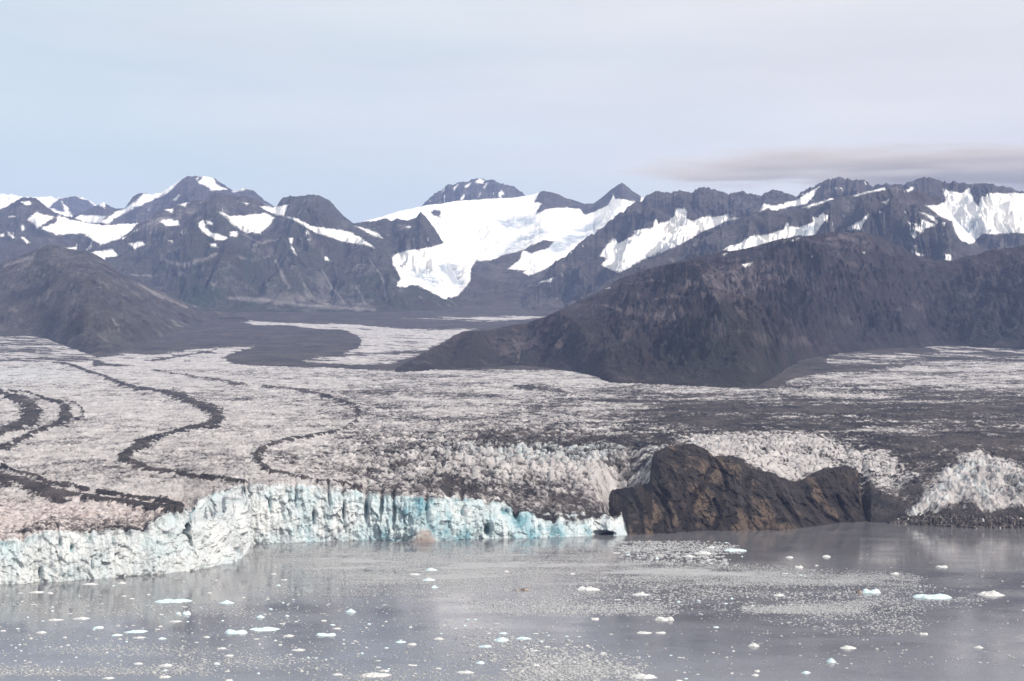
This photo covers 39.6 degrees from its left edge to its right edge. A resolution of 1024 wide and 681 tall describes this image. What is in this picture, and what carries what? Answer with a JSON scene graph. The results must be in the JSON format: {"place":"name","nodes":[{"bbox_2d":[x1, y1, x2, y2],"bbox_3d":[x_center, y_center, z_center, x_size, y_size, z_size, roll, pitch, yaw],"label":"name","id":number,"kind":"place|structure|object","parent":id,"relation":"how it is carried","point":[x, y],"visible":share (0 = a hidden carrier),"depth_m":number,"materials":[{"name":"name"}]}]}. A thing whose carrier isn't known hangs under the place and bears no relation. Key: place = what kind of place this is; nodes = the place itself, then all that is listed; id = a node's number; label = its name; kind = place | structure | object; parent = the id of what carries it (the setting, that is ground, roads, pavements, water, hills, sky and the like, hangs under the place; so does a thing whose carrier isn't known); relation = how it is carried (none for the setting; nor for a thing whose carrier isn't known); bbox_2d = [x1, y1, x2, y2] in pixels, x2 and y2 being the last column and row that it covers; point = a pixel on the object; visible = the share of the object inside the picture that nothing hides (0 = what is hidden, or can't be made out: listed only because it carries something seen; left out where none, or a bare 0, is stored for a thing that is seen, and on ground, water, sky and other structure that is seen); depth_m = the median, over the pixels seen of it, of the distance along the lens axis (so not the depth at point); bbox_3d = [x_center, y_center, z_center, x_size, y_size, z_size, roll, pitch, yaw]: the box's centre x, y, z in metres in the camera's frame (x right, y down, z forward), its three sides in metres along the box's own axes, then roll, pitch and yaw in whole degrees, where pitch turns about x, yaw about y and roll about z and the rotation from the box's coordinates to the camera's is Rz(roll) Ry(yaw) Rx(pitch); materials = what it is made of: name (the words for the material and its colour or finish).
{"place":"outdoors","nodes":[
{"label":"outdoors","id":0,"kind":"place"},
{"bbox_2d":[0,193,95,216],"bbox_3d":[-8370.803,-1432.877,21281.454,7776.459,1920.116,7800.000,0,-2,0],"label":"mountains","id":1,"kind":"structure","parent":0,"point":[71,206],"depth_m":21347.66,"materials":[{"name":"white snow"}]},
{"bbox_2d":[0,197,165,290],"bbox_3d":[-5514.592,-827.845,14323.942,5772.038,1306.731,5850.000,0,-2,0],"label":"ridge","id":2,"kind":"structure","parent":0,"point":[29,224],"depth_m":13974.61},
{"bbox_2d":[0,244,246,354],"bbox_3d":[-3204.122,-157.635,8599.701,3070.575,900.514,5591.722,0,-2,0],"label":"bare hill","id":3,"kind":"structure","parent":0,"point":[86,302],"depth_m":7903.57,"materials":[{"name":"grey stone"}]},
{"bbox_2d":[73,176,273,224],"bbox_3d":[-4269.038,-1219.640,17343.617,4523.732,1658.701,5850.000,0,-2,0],"label":"snowy mountain","id":4,"kind":"structure","parent":0,"point":[140,207],"depth_m":17334.58,"materials":[{"name":"grey stone"}]},
{"bbox_2d":[87,192,462,311],"bbox_3d":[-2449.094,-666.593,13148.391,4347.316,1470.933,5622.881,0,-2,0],"label":"mountain","id":5,"kind":"structure","parent":0,"point":[220,252],"depth_m":11920.36,"materials":[{"name":"grey stone"}]},
{"bbox_2d":[421,178,525,206],"bbox_3d":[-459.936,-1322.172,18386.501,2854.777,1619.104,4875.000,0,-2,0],"label":"rocky summit","id":6,"kind":"structure","parent":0,"point":[476,189],"depth_m":18416.32,"materials":[{"name":"grey stone"}]},
{"bbox_2d":[364,183,642,306],"bbox_3d":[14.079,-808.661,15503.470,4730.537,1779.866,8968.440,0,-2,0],"label":"snow dome","id":7,"kind":"structure","parent":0,"point":[505,251],"depth_m":14421.04,"materials":[{"name":"white snow"}]},
{"bbox_2d":[0,305,1023,583],"bbox_3d":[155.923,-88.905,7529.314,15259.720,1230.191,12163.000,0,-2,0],"label":"glacier","id":8,"kind":"object","parent":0,"point":[214,443],"visible":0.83,"depth_m":2654.10,"materials":[{"name":"white ice"}]},
{"bbox_2d":[887,512,1023,528],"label":"shore rubble","id":9,"kind":"object","parent":8,"relation":"on","point":[987,522],"visible":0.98,"depth_m":2186.01,"materials":[{"name":"stone"}]},
{"bbox_2d":[0,521,1023,680],"bbox_3d":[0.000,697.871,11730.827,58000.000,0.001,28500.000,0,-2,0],"label":"water","id":10,"kind":"structure","parent":0,"point":[915,550],"depth_m":1267.19,"materials":[{"name":"grey liquid"}]},
{"bbox_2d":[73,617,89,619],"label":"iceberg","id":11,"kind":"object","parent":10,"relation":"on","point":[82,618],"visible":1,"depth_m":1256.96,"materials":[{"name":"white ice"}]},
{"bbox_2d":[124,630,146,632],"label":"iceberg","id":12,"kind":"object","parent":10,"relation":"on","point":[137,631],"visible":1,"depth_m":1185.38,"materials":[{"name":"white ice"}]},
{"bbox_2d":[155,599,191,602],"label":"iceberg","id":13,"kind":"object","parent":10,"relation":"on","point":[172,600],"visible":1,"depth_m":1366.44,"materials":[{"name":"white ice"}]},
{"bbox_2d":[220,600,233,603],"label":"iceberg","id":14,"kind":"object","parent":10,"relation":"on","point":[226,602],"visible":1,"depth_m":1354.95,"materials":[{"name":"white ice"}]},
{"bbox_2d":[224,629,247,633],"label":"iceberg","id":15,"kind":"object","parent":10,"relation":"on","point":[228,631],"visible":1,"depth_m":1179.38,"materials":[{"name":"white ice"}]},
{"bbox_2d":[249,627,278,630],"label":"iceberg","id":16,"kind":"object","parent":10,"relation":"on","point":[266,629],"visible":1,"depth_m":1198.00,"materials":[{"name":"white ice"}]},
{"bbox_2d":[316,633,335,635],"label":"iceberg","id":17,"kind":"object","parent":10,"relation":"on","point":[325,634],"visible":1,"depth_m":1168.58,"materials":[{"name":"white ice"}]},
{"bbox_2d":[361,672,391,676],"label":"iceberg","id":18,"kind":"object","parent":10,"relation":"on","point":[374,674],"visible":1,"depth_m":995.80,"materials":[{"name":"white ice"}]},
{"bbox_2d":[413,521,440,542],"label":"ice spray","id":19,"kind":"object","parent":10,"relation":"on","point":[426,537],"visible":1,"depth_m":1943.06,"materials":[{"name":"beige ice"}]},
{"bbox_2d":[457,670,473,673],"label":"iceberg","id":20,"kind":"object","parent":10,"relation":"on","point":[466,672],"visible":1,"depth_m":1008.27,"materials":[{"name":"white ice"}]},
{"bbox_2d":[494,637,508,641],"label":"iceberg","id":21,"kind":"object","parent":10,"relation":"on","point":[501,639],"visible":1,"depth_m":1143.01,"materials":[{"name":"white ice"}]},
{"bbox_2d":[0,540,1023,680],"bbox_3d":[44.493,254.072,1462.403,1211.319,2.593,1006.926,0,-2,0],"label":"brash ice","id":22,"kind":"structure","parent":10,"relation":"on","point":[596,670],"depth_m":1417.45,"materials":[{"name":"white ice"}]},
{"bbox_2d":[261,551,769,680],"bbox_3d":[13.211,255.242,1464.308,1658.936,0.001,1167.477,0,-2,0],"label":"slush ice","id":23,"kind":"structure","parent":10,"relation":"on","point":[473,565],"depth_m":1639.18,"materials":[{"name":"white ice"}]},
{"bbox_2d":[577,586,599,590],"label":"iceberg","id":24,"kind":"object","parent":10,"relation":"on","point":[582,588],"visible":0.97,"depth_m":1451.06,"materials":[{"name":"white ice"}]},
{"bbox_2d":[633,593,649,595],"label":"iceberg","id":25,"kind":"object","parent":10,"relation":"on","point":[641,594],"visible":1,"depth_m":1414.34,"materials":[{"name":"white ice"}]},
{"bbox_2d":[631,673,656,678],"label":"iceberg","id":26,"kind":"object","parent":10,"relation":"on","point":[646,676],"visible":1,"depth_m":990.58,"materials":[{"name":"white ice"}]},
{"bbox_2d":[637,631,651,633],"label":"iceberg","id":27,"kind":"object","parent":10,"relation":"on","point":[641,632],"visible":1,"depth_m":1180.17,"materials":[{"name":"white ice"}]},
{"bbox_2d":[655,616,673,620],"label":"iceberg","id":28,"kind":"object","parent":10,"relation":"on","point":[670,618],"visible":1,"depth_m":1250.84,"materials":[{"name":"white ice"}]},
{"bbox_2d":[695,551,711,553],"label":"iceberg","id":29,"kind":"object","parent":10,"relation":"on","point":[702,552],"visible":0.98,"depth_m":1796.30,"materials":[{"name":"white ice"}]},
{"bbox_2d":[724,548,745,551],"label":"iceberg","id":30,"kind":"object","parent":10,"relation":"on","point":[732,550],"visible":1,"depth_m":1831.61,"materials":[{"name":"white ice"}]},
{"bbox_2d":[748,642,758,646],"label":"iceberg","id":31,"kind":"object","parent":10,"relation":"on","point":[752,644],"visible":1,"depth_m":1116.94,"materials":[{"name":"white ice"}]},
{"bbox_2d":[826,658,835,662],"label":"iceberg","id":32,"kind":"object","parent":10,"relation":"on","point":[830,660],"visible":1,"depth_m":1048.34,"materials":[{"name":"white ice"}]},
{"bbox_2d":[840,645,855,649],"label":"iceberg","id":33,"kind":"object","parent":10,"relation":"on","point":[846,647],"visible":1,"depth_m":1106.40,"materials":[{"name":"white ice"}]},
{"bbox_2d":[862,589,880,592],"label":"iceberg","id":34,"kind":"object","parent":10,"relation":"on","point":[871,591],"visible":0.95,"depth_m":1429.83,"materials":[{"name":"white ice"}]},
{"bbox_2d":[912,594,951,598],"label":"iceberg","id":35,"kind":"object","parent":10,"relation":"on","point":[936,596],"visible":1,"depth_m":1393.03,"materials":[{"name":"white ice"}]},
{"bbox_2d":[977,590,1004,595],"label":"iceberg","id":36,"kind":"object","parent":10,"relation":"on","point":[990,593],"visible":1,"depth_m":1411.12,"materials":[{"name":"white ice"}]},
{"bbox_2d":[0,0,1023,222],"label":"sky","id":37,"kind":"structure","parent":0,"point":[370,108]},
{"bbox_2d":[394,231,1023,387],"bbox_3d":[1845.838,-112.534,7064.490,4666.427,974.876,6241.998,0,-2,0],"label":"brown hill","id":38,"kind":"structure","parent":0,"point":[752,316],"depth_m":6034.95,"materials":[{"name":"stone"}]},
{"bbox_2d":[608,443,866,534],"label":"rock cliff","id":39,"kind":"structure","parent":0,"point":[692,487],"depth_m":2201.43,"materials":[{"name":"brown stone"}]},
{"bbox_2d":[521,176,1023,309],"bbox_3d":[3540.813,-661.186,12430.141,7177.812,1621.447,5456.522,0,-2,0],"label":"jagged mountain","id":40,"kind":"structure","parent":0,"point":[987,216],"depth_m":11899.48,"materials":[{"name":"grey stone"}]},
{"bbox_2d":[589,186,987,295],"bbox_3d":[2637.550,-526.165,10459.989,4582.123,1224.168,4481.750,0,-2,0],"label":"ridge","id":41,"kind":"structure","parent":0,"point":[921,224],"depth_m":9994.63,"materials":[{"name":"grey stone"}]}
]}

